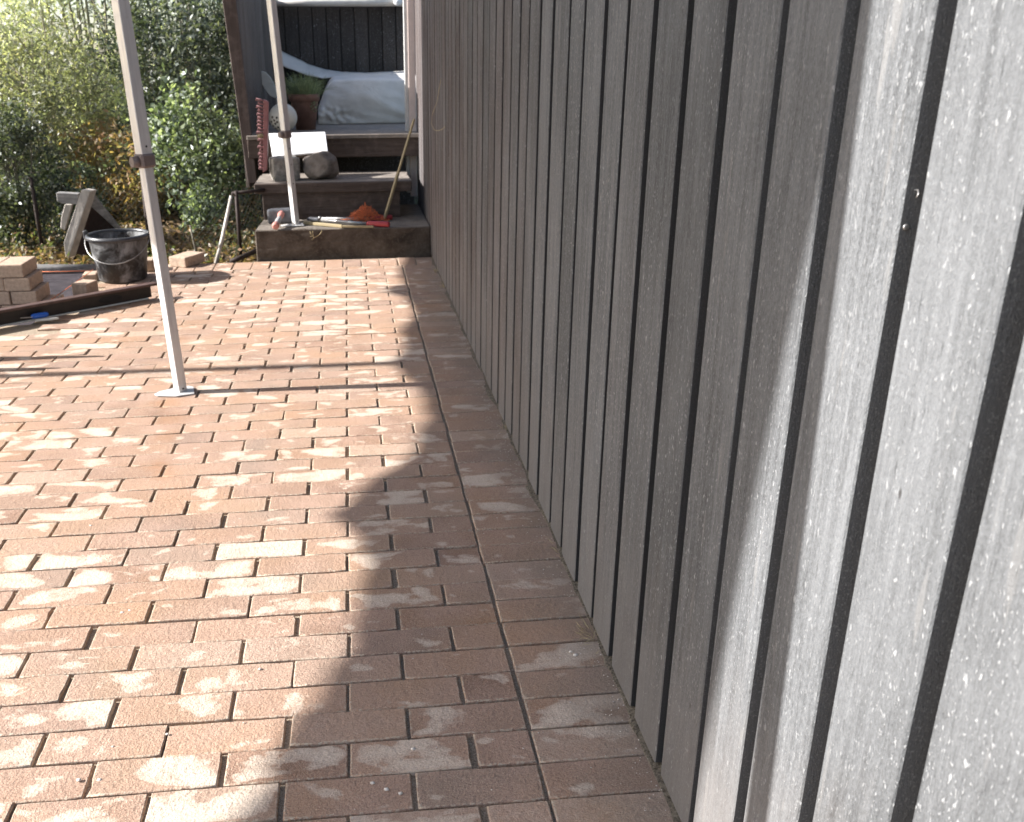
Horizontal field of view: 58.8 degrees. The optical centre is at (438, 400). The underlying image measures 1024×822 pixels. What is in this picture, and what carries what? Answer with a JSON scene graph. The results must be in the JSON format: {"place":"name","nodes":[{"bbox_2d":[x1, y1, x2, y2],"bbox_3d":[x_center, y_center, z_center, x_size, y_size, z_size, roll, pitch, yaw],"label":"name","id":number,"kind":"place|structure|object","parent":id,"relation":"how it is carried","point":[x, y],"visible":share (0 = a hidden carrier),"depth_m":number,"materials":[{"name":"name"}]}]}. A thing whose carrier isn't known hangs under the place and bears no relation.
{"place":"outdoors","nodes":[
{"label":"outdoors","id":0,"kind":"place"},
{"bbox_2d":[0,0,225,68],"label":"sky","id":1,"kind":"structure","parent":0,"point":[98,1],"materials":[{"name":"white"}]},
{"bbox_2d":[0,65,417,280],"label":"ground","id":2,"kind":"structure","parent":0,"point":[247,218],"depth_m":7.31,"materials":[{"name":"brown soil"}]},
{"bbox_2d":[0,76,88,248],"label":"dark shrub","id":3,"kind":"object","parent":2,"relation":"on","point":[19,201],"visible":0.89,"depth_m":5.95,"materials":[{"name":"green plant"}]},
{"bbox_2d":[9,273,83,325],"bbox_3d":[-2.705,-0.478,4.533,1.701,0.028,1.282,-2,21,-5],"label":"ground fabric","id":4,"kind":"object","parent":2,"relation":"on","point":[59,283],"visible":0.14,"depth_m":4.94,"materials":[{"name":"grey fabric"}]},
{"bbox_2d":[1,303,21,307],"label":"paver","id":5,"kind":"object","parent":4,"relation":"on","point":[4,306],"visible":0.12,"depth_m":4.36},
{"bbox_2d":[11,282,49,303],"bbox_3d":[-2.006,-0.530,4.446,0.118,0.063,0.205,-2,21,-5],"label":"paver","id":6,"kind":"object","parent":5,"relation":"on","point":[39,292],"visible":0.76,"depth_m":4.36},
{"bbox_2d":[3,269,42,290],"bbox_3d":[-2.028,-0.589,4.418,0.118,0.063,0.205,-2,21,-5],"label":"paver","id":7,"kind":"object","parent":6,"relation":"on","point":[31,280],"visible":0.84,"depth_m":4.33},
{"bbox_2d":[0,256,36,277],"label":"paver","id":8,"kind":"object","parent":7,"relation":"on","point":[17,266],"visible":1,"depth_m":4.32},
{"bbox_2d":[41,294,63,300],"bbox_3d":[-1.941,-0.471,4.474,0.118,0.063,0.205,-2,21,-5],"label":"paver","id":9,"kind":"object","parent":4,"relation":"on","point":[49,297],"visible":0.13,"depth_m":4.51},
{"bbox_2d":[42,270,92,271],"bbox_3d":[-2.046,-0.709,4.956,0.285,0.003,0.012,-2,21,-4],"label":"guide string","id":10,"kind":"object","parent":4,"relation":"on","point":[63,271],"visible":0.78,"depth_m":4.95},
{"bbox_2d":[0,0,116,182],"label":"feathery tree","id":11,"kind":"object","parent":2,"relation":"on","point":[17,4],"visible":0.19,"depth_m":7.92,"materials":[{"name":"green plant"}]},
{"bbox_2d":[0,0,129,210],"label":"tangled shrub","id":12,"kind":"object","parent":2,"relation":"on","point":[17,52],"visible":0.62,"depth_m":6.76,"materials":[{"name":"green plant"}]},
{"bbox_2d":[21,151,112,240],"bbox_3d":[-2.592,-1.390,6.216,0.655,0.625,0.448,3,21,10],"label":"green shrub","id":13,"kind":"object","parent":2,"relation":"on","point":[82,171],"visible":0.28,"depth_m":6.20,"materials":[{"name":"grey plant"}]},
{"bbox_2d":[37,264,96,273],"bbox_3d":[-2.360,-0.738,5.167,0.922,0.077,0.070,-1,21,-2],"label":"kerb log","id":14,"kind":"object","parent":2,"relation":"on","point":[77,268],"visible":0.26,"depth_m":5.16,"materials":[{"name":"grey concrete"}]},
{"bbox_2d":[56,188,120,259],"bbox_3d":[-2.205,-1.070,5.657,0.364,0.501,0.291,-2,21,-5],"label":"timber trestle","id":15,"kind":"object","parent":2,"relation":"on","point":[86,216],"visible":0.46,"depth_m":5.60,"materials":[{"name":"weathered grey wood"}]},
{"bbox_2d":[0,0,189,169],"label":"olive tree","id":16,"kind":"object","parent":2,"relation":"on","point":[119,89],"visible":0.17,"depth_m":8.29,"materials":[{"name":"green plant"}]},
{"bbox_2d":[0,0,221,120],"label":"distant tree","id":17,"kind":"object","parent":2,"relation":"on","point":[97,19],"visible":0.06,"depth_m":10.95,"materials":[{"name":"green plant"}]},
{"bbox_2d":[47,109,203,220],"bbox_3d":[-2.402,-1.807,6.955,1.281,0.840,1.058,-2,21,-5],"label":"yellowing shrub","id":18,"kind":"object","parent":2,"relation":"on","point":[127,181],"visible":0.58,"depth_m":6.82,"materials":[{"name":"yellow plant"}]},
{"bbox_2d":[0,178,263,263],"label":"ground cover","id":19,"kind":"object","parent":2,"relation":"on","point":[217,234],"visible":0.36,"depth_m":6.03,"materials":[{"name":"green plant"}]},
{"bbox_2d":[0,189,263,263],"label":"leaf litter","id":20,"kind":"object","parent":2,"relation":"on","point":[61,256],"visible":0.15,"depth_m":6.23,"materials":[{"name":"brown plant"}]},
{"bbox_2d":[29,177,264,261],"bbox_3d":[-1.836,-1.132,5.678,1.552,0.501,0.361,0,21,1],"label":"wire fence","id":21,"kind":"object","parent":2,"relation":"on","point":[236,194],"visible":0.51,"depth_m":5.64,"materials":[{"name":"metal"}]},
{"bbox_2d":[82,0,238,160],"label":"evergreen tree","id":22,"kind":"object","parent":2,"relation":"on","point":[174,76],"visible":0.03,"depth_m":8.52,"materials":[{"name":"green plant"}]},
{"bbox_2d":[66,0,279,194],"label":"hedge shrub","id":23,"kind":"object","parent":2,"relation":"on","point":[206,35],"visible":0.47,"depth_m":7.09,"materials":[{"name":"green plant"}]},
{"bbox_2d":[125,62,247,233],"bbox_3d":[-1.726,-1.795,6.481,0.900,1.194,0.872,-15,25,-33],"label":"leafy shrub","id":24,"kind":"object","parent":2,"relation":"on","point":[164,126],"visible":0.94,"depth_m":6.31,"materials":[{"name":"green plant"}]},
{"bbox_2d":[189,225,196,251],"bbox_3d":[-1.444,-0.918,5.358,0.052,0.242,0.015,10,23,25],"label":"garden cane","id":25,"kind":"object","parent":2,"relation":"on","point":[193,238],"visible":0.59,"depth_m":5.35,"materials":[{"name":"grey plant"}]},
{"bbox_2d":[214,195,232,262],"bbox_3d":[-1.287,-1.016,5.394,0.023,0.386,0.234,8,22,21],"label":"leaning stake","id":26,"kind":"object","parent":2,"relation":"on","point":[220,245],"visible":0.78,"depth_m":5.39,"materials":[{"name":"white wood"}]},
{"bbox_2d":[179,39,317,202],"bbox_3d":[-1.567,-2.305,7.408,1.328,1.388,1.033,-2,21,-5],"label":"bronze shrub","id":27,"kind":"object","parent":2,"relation":"on","point":[232,111],"visible":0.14,"depth_m":7.19,"materials":[{"name":"green plant"}]},
{"bbox_2d":[222,0,417,187],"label":"shelter","id":28,"kind":"object","parent":2,"relation":"on","point":[355,39],"visible":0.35,"depth_m":7.20,"materials":[{"name":"paint"}]},
{"bbox_2d":[261,71,277,104],"bbox_3d":[-1.248,-2.228,6.671,0.144,0.385,0.030,-2,21,-5],"label":"oval board","id":29,"kind":"object","parent":28,"relation":"on","point":[269,88],"visible":0.66,"depth_m":6.63,"materials":[{"name":"white paint"}]},
{"bbox_2d":[269,104,296,130],"bbox_3d":[-1.047,-1.900,6.069,0.188,0.184,0.188,-2,21,-5],"label":"perforated ball","id":30,"kind":"object","parent":28,"relation":"on","point":[274,119],"visible":0.62,"depth_m":6.01,"materials":[{"name":"white paint"}]},
{"bbox_2d":[270,71,334,129],"bbox_3d":[-0.947,-2.110,6.349,0.478,0.397,0.442,-2,21,-5],"label":"flower pot","id":31,"kind":"object","parent":28,"relation":"on","point":[304,98],"visible":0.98,"depth_m":6.31,"materials":[{"name":"ceramic"}]},
{"bbox_2d":[276,0,402,6],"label":"white rail","id":32,"kind":"object","parent":28,"relation":"attached to","point":[355,3],"visible":0.93,"depth_m":7.07,"materials":[{"name":"paint"}]},
{"bbox_2d":[282,51,416,124],"bbox_3d":[-0.690,-2.467,7.063,1.148,0.561,0.612,-2,21,-5],"label":"tarpaulin heap","id":33,"kind":"object","parent":28,"relation":"in","point":[364,98],"visible":0.83,"depth_m":6.87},
{"bbox_2d":[255,204,430,261],"bbox_3d":[-0.614,-1.068,5.789,1.046,0.230,0.912,-2,21,-5],"label":"concrete step","id":34,"kind":"object","parent":2,"relation":"on","point":[406,233],"visible":0.69,"depth_m":5.37,"materials":[{"name":"concrete"}]},
{"bbox_2d":[267,207,291,229],"bbox_3d":[-0.960,-1.088,5.405,0.147,0.089,0.302,-2,21,-5],"label":"club hammer","id":35,"kind":"object","parent":34,"relation":"on","point":[276,217],"visible":0.94,"depth_m":5.47,"materials":[{"name":"grey metal"}]},
{"bbox_2d":[246,133,418,219],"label":"wooden steps","id":36,"kind":"structure","parent":34,"relation":"on","point":[368,165],"depth_m":5.70,"materials":[{"name":"wood"}]},
{"bbox_2d":[255,98,268,171],"bbox_3d":[-1.086,-1.640,5.594,0.090,0.440,0.089,-2,21,-5],"label":"scrubbing brush","id":37,"kind":"object","parent":36,"relation":"on","point":[264,133],"visible":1,"depth_m":5.58,"materials":[{"name":"red plastic"}]},
{"bbox_2d":[269,156,300,181],"bbox_3d":[-0.970,-1.461,5.695,0.180,0.154,0.141,-8,22,-18],"label":"stone block","id":38,"kind":"object","parent":36,"relation":"on","point":[277,168],"depth_m":5.64,"materials":[{"name":"grey stone"}]},
{"bbox_2d":[303,151,338,179],"bbox_3d":[-0.748,-1.495,5.729,0.230,0.172,0.186,-2,21,-5],"label":"rounded stone","id":39,"kind":"object","parent":36,"relation":"on","point":[320,165],"visible":1,"depth_m":5.67,"materials":[{"name":"grey stone"}]},
{"bbox_2d":[269,132,327,155],"bbox_3d":[-0.907,-1.648,5.823,0.379,0.142,0.194,-2,21,-5],"label":"white tile","id":40,"kind":"object","parent":39,"relation":"on","point":[304,143],"visible":0.74,"depth_m":5.81,"materials":[{"name":"tile"}]},
{"bbox_2d":[303,221,373,227],"bbox_3d":[-0.609,-1.042,5.373,0.458,0.019,0.066,7,22,18],"label":"folding rule","id":41,"kind":"object","parent":34,"relation":"on","point":[334,225],"visible":1,"depth_m":5.35,"materials":[{"name":"yellow wood"}]},
{"bbox_2d":[307,215,391,226],"bbox_3d":[-0.550,-1.091,5.478,0.523,0.039,0.282,0,21,1],"label":"bolt cutter","id":42,"kind":"object","parent":34,"relation":"on","point":[376,223],"visible":0.94,"depth_m":5.49,"materials":[{"name":"metal"}]},
{"bbox_2d":[340,204,389,221],"bbox_3d":[-0.457,-1.159,5.539,0.303,0.115,0.132,-2,21,-5],"label":"twine bundle","id":43,"kind":"object","parent":34,"relation":"on","point":[361,209],"visible":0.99,"depth_m":5.53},
{"bbox_2d":[383,119,414,218],"bbox_3d":[-0.245,-1.419,5.546,0.259,0.582,0.018,-17,26,-37],"label":"leaning stick","id":44,"kind":"object","parent":34,"relation":"on","point":[396,176],"visible":0.98,"depth_m":5.54,"materials":[{"name":"brown wood"}]},
{"bbox_2d":[415,0,1023,821],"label":"clad wall","id":45,"kind":"structure","parent":2,"relation":"on","point":[735,288],"depth_m":1.03,"materials":[{"name":"weathered grey timber boards"},{"name":"dark paint"}]},
{"bbox_2d":[403,0,416,195],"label":"corner board","id":46,"kind":"object","parent":45,"relation":"attached to","point":[409,64],"visible":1,"depth_m":6.10,"materials":[{"name":"white wood"}]},
{"bbox_2d":[0,257,672,821],"bbox_3d":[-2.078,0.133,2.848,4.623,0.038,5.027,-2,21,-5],"label":"paving","id":47,"kind":"structure","parent":0,"point":[578,719],"depth_m":2.04,"materials":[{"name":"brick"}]},
{"bbox_2d":[21,312,48,318],"bbox_3d":[-1.825,-0.381,4.079,0.117,0.024,0.026,-14,24,-31],"label":"blue knife","id":48,"kind":"object","parent":47,"relation":"on","point":[39,315],"visible":1,"depth_m":4.08,"materials":[{"name":"plastic"}]},
{"bbox_2d":[35,317,58,321],"bbox_3d":[-1.774,-0.369,4.095,0.098,0.010,0.025,-7,22,-16],"label":"pale scraper","id":49,"kind":"object","parent":47,"relation":"on","point":[47,319],"visible":1,"depth_m":4.09,"materials":[{"name":"white paint"}]},
{"bbox_2d":[0,282,156,326],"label":"long bar","id":50,"kind":"object","parent":47,"relation":"on","point":[12,315],"visible":0.99,"depth_m":4.23,"materials":[{"name":"brown metal"}]},
{"bbox_2d":[71,279,98,295],"bbox_3d":[-1.792,-0.572,4.581,0.085,0.065,0.100,5,21,14],"label":"paver","id":51,"kind":"object","parent":47,"relation":"on","point":[83,286],"visible":0.76,"depth_m":4.54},
{"bbox_2d":[82,271,98,281],"bbox_3d":[-1.897,-0.673,4.927,0.070,0.050,0.100,-4,21,-10],"label":"paver","id":52,"kind":"object","parent":51,"relation":"on","point":[92,275],"visible":0.52,"depth_m":4.88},
{"bbox_2d":[83,228,149,282],"bbox_3d":[-1.710,-0.785,4.849,0.352,0.264,0.339,-2,21,-5],"label":"black bucket","id":53,"kind":"object","parent":47,"relation":"on","point":[119,255],"visible":1,"depth_m":4.76,"materials":[{"name":"plastic"}]},
{"bbox_2d":[147,257,154,270],"bbox_3d":[-1.641,-0.773,5.115,0.060,0.062,0.100,-4,21,-10],"label":"paver","id":54,"kind":"object","parent":47,"relation":"on","point":[150,264],"visible":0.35,"depth_m":5.08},
{"bbox_2d":[169,251,204,267],"bbox_3d":[-1.460,-0.820,5.240,0.115,0.058,0.180,8,22,22],"label":"paver","id":55,"kind":"object","parent":47,"relation":"on","point":[186,259],"visible":1,"depth_m":5.18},
{"bbox_2d":[111,0,303,396],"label":"pop up gazebo","id":56,"kind":"object","parent":47,"relation":"on","point":[142,159],"visible":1,"depth_m":3.02,"materials":[{"name":"metal"}]},
{"bbox_2d":[229,248,255,262],"bbox_3d":[-1.112,-0.918,5.534,0.087,0.056,0.577,6,21,16],"label":"black pipe","id":57,"kind":"object","parent":47,"relation":"on","point":[243,256],"visible":0.62,"depth_m":5.32,"materials":[{"name":"metal"}]},
{"bbox_2d":[5,267,665,820],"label":"grit","id":58,"kind":"object","parent":47,"relation":"on","point":[405,651],"visible":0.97,"depth_m":1.74,"materials":[{"name":"beige gravel"}]},
{"bbox_2d":[431,257,680,821],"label":"soil line","id":59,"kind":"object","parent":47,"relation":"on","point":[656,767],"visible":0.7,"depth_m":1.81,"materials":[{"name":"brown soil"}]},
{"bbox_2d":[433,269,598,653],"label":"dry grass","id":60,"kind":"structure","parent":59,"relation":"on","point":[581,632],"depth_m":1.84,"materials":[{"name":"plant"}]},
{"bbox_3d":[-2.182,-0.461,4.453,0.118,0.063,0.205,-3,21,-5],"label":"paver","id":61,"kind":"object","parent":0,"visible":0},
{"bbox_2d":[0,291,11,304],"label":"paver","id":62,"kind":"object","parent":61,"relation":"on","point":[5,298],"visible":0.44,"depth_m":4.34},
{"bbox_2d":[0,278,4,290],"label":"paver","id":63,"kind":"object","parent":62,"relation":"on","point":[2,287],"visible":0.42,"depth_m":4.33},
{"bbox_2d":[0,257,9,262],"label":"paver","id":64,"kind":"object","parent":63,"relation":"on","point":[2,259],"visible":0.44,"depth_m":4.43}
]}

